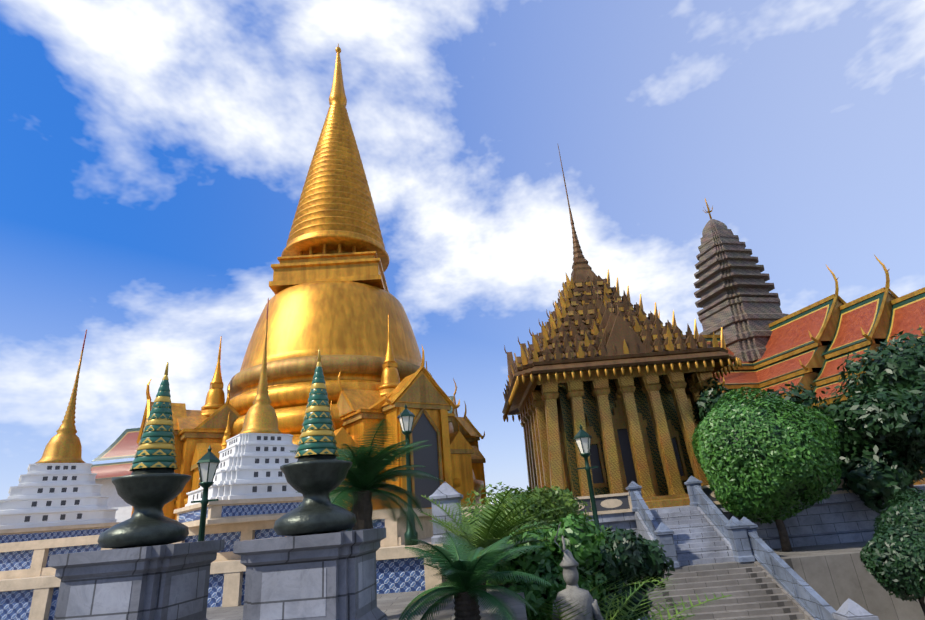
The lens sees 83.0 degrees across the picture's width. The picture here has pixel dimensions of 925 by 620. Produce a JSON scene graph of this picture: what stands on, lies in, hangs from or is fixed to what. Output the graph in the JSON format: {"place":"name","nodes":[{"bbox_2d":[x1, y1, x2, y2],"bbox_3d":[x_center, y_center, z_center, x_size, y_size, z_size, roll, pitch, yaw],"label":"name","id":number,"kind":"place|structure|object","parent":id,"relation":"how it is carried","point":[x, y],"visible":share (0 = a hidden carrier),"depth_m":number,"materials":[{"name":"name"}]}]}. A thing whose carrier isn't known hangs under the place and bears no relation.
{"place":"outdoors","nodes":[
{"label":"outdoors","id":0,"kind":"place"},
{"bbox_2d":[0,0,924,503],"label":"sky","id":1,"kind":"structure","parent":0,"point":[156,156],"materials":[{"name":"blue"}]},
{"label":"ground","id":2,"kind":"structure","parent":0,"visible":0},
{"bbox_2d":[0,508,924,619],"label":"balustrade wall","id":3,"kind":"structure","parent":2,"relation":"on","point":[835,576],"depth_m":15.73,"materials":[{"name":"stone"}]},
{"bbox_2d":[0,330,120,542],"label":"white chedi","id":4,"kind":"structure","parent":3,"relation":"on","point":[55,493],"depth_m":19.22,"materials":[{"name":"paint"}]},
{"bbox_2d":[48,362,224,619],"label":"pedestal urn","id":5,"kind":"object","parent":3,"relation":"on","point":[144,568],"visible":1,"depth_m":7.18,"materials":[{"name":"grey stone"}]},
{"bbox_2d":[191,446,219,541],"bbox_3d":[-4.870,4.228,9.745,0.508,3.352,0.405,-5,-22,-1],"label":"lamp post","id":6,"kind":"object","parent":3,"relation":"on","point":[208,462],"visible":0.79,"depth_m":10.04,"materials":[{"name":"green"}]},
{"bbox_2d":[174,298,334,526],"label":"white chedi","id":7,"kind":"structure","parent":3,"relation":"on","point":[250,484],"depth_m":16.24,"materials":[{"name":"paint"}]},
{"bbox_2d":[91,378,457,521],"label":"gallery building","id":8,"kind":"structure","parent":3,"relation":"on","point":[124,445],"depth_m":73.62,"materials":[{"name":"tile"}]},
{"bbox_2d":[131,44,486,519],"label":"golden chedi","id":9,"kind":"structure","parent":3,"relation":"on","point":[336,303],"depth_m":31.66,"materials":[{"name":"gold metal"}]},
{"bbox_2d":[233,349,386,619],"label":"pedestal urn","id":10,"kind":"object","parent":3,"relation":"on","point":[316,561],"visible":1,"depth_m":6.68,"materials":[{"name":"grey stone"}]},
{"bbox_2d":[290,419,442,535],"bbox_3d":[-1.871,4.089,10.162,3.086,3.429,3.077,-5,-22,-1],"label":"cycad palm","id":11,"kind":"object","parent":3,"relation":"on","point":[366,479],"visible":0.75,"depth_m":10.14,"materials":[{"name":"green plant"}]},
{"bbox_2d":[397,404,417,545],"bbox_3d":[-1.600,4.768,15.478,0.609,4.022,0.486,-5,-22,-1],"label":"lamp post","id":12,"kind":"object","parent":3,"relation":"on","point":[406,416],"visible":0.77,"depth_m":15.63,"materials":[{"name":"green painted metal"},{"name":"frosted glass"}]},
{"bbox_2d":[429,482,462,544],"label":"stone pillar","id":13,"kind":"structure","parent":3,"relation":"on","point":[444,493],"depth_m":13.60,"materials":[{"name":"stone"}]},
{"bbox_2d":[398,532,551,619],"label":"palm","id":14,"kind":"object","parent":3,"relation":"on","point":[464,576],"visible":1,"depth_m":8.32,"materials":[{"name":"green plant"}]},
{"bbox_2d":[417,488,563,595],"bbox_3d":[0.645,5.154,11.743,3.335,2.206,4.403,-5,-22,-1],"label":"fern","id":15,"kind":"object","parent":3,"relation":"on","point":[487,532],"visible":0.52,"depth_m":11.54,"materials":[{"name":"green plant"}]},
{"bbox_2d":[531,485,600,534],"bbox_3d":[3.787,9.224,22.153,3.467,3.402,3.615,3,-23,-20],"label":"bush","id":16,"kind":"object","parent":3,"relation":"on","point":[562,497],"visible":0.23,"depth_m":21.49,"materials":[{"name":"green plant"}]},
{"bbox_2d":[502,146,741,508],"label":"temple building","id":17,"kind":"structure","parent":3,"relation":"on","point":[611,372],"depth_m":31.53,"materials":[{"name":"metal"}]},
{"bbox_2d":[691,377,839,474],"bbox_3d":[17.526,7.838,29.405,9.671,9.046,7.768,-5,-22,-1],"label":"tree","id":18,"kind":"object","parent":3,"relation":"on","point":[703,409],"visible":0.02,"depth_m":29.84,"materials":[{"name":"green plant"}]},
{"bbox_2d":[691,387,842,550],"bbox_3d":[13.235,6.760,22.927,5.791,7.010,5.726,-5,-22,-1],"label":"topiary tree","id":19,"kind":"object","parent":3,"relation":"on","point":[766,461],"visible":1,"depth_m":21.49,"materials":[{"name":"green plant"}]},
{"bbox_2d":[658,199,924,521],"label":"temple","id":20,"kind":"structure","parent":3,"relation":"on","point":[769,344],"depth_m":43.37,"materials":[{"name":"tile"}]},
{"bbox_2d":[812,378,924,512],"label":"tree","id":21,"kind":"object","parent":3,"relation":"on","point":[882,448],"visible":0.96,"depth_m":22.44,"materials":[{"name":"green plant"}]},
{"bbox_2d":[837,327,924,401],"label":"tree","id":22,"kind":"object","parent":3,"relation":"on","point":[892,363],"visible":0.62,"depth_m":23.84,"materials":[{"name":"green plant"}]},
{"bbox_2d":[459,512,532,583],"bbox_3d":[1.014,9.285,17.347,3.596,5.009,3.037,-5,-22,-1],"label":"bush","id":23,"kind":"object","parent":2,"relation":"on","point":[527,523],"visible":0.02,"depth_m":17.78,"materials":[{"name":"green plant"}]},
{"bbox_2d":[465,482,563,582],"bbox_3d":[1.719,9.412,19.096,4.037,5.940,4.330,-19,-25,32],"label":"bush","id":24,"kind":"object","parent":2,"relation":"on","point":[537,506],"visible":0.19,"depth_m":19.33,"materials":[{"name":"green plant"}]},
{"bbox_2d":[423,526,658,618],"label":"areca palm","id":25,"kind":"object","parent":2,"relation":"on","point":[624,585],"visible":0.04,"depth_m":12.24,"materials":[{"name":"green plant"}]},
{"bbox_2d":[485,511,606,619],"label":"bush","id":26,"kind":"object","parent":2,"relation":"on","point":[586,541],"visible":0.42,"depth_m":12.11,"materials":[{"name":"green plant"}]},
{"bbox_2d":[553,522,603,619],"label":"stone guardian","id":27,"kind":"object","parent":2,"relation":"on","point":[573,593],"visible":0.96,"depth_m":9.99,"materials":[{"name":"grey stone"}]},
{"bbox_2d":[576,527,674,619],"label":"bush","id":28,"kind":"object","parent":2,"relation":"on","point":[625,551],"visible":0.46,"depth_m":13.38,"materials":[{"name":"green plant"}]},
{"bbox_2d":[528,557,734,619],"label":"fern","id":29,"kind":"object","parent":2,"relation":"on","point":[618,610],"visible":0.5,"depth_m":11.80,"materials":[{"name":"green plant"}]},
{"bbox_2d":[461,474,883,619],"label":"stairs","id":30,"kind":"structure","parent":2,"relation":"on","point":[704,527],"depth_m":20.27,"materials":[{"name":"stone"}]},
{"bbox_2d":[574,424,600,532],"bbox_3d":[5.083,7.273,20.488,0.844,5.569,0.672,-5,-22,-1],"label":"lamp post","id":31,"kind":"object","parent":30,"relation":"on","point":[582,438],"visible":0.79,"depth_m":20.91,"materials":[{"name":"green"}]},
{"bbox_2d":[860,524,924,614],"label":"clipped bush","id":32,"kind":"object","parent":2,"relation":"on","point":[893,562],"visible":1,"depth_m":15.15,"materials":[{"name":"green plant"}]},
{"bbox_2d":[873,488,924,534],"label":"clipped bush","id":33,"kind":"object","parent":2,"relation":"on","point":[910,514],"visible":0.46,"depth_m":17.57,"materials":[{"name":"green plant"}]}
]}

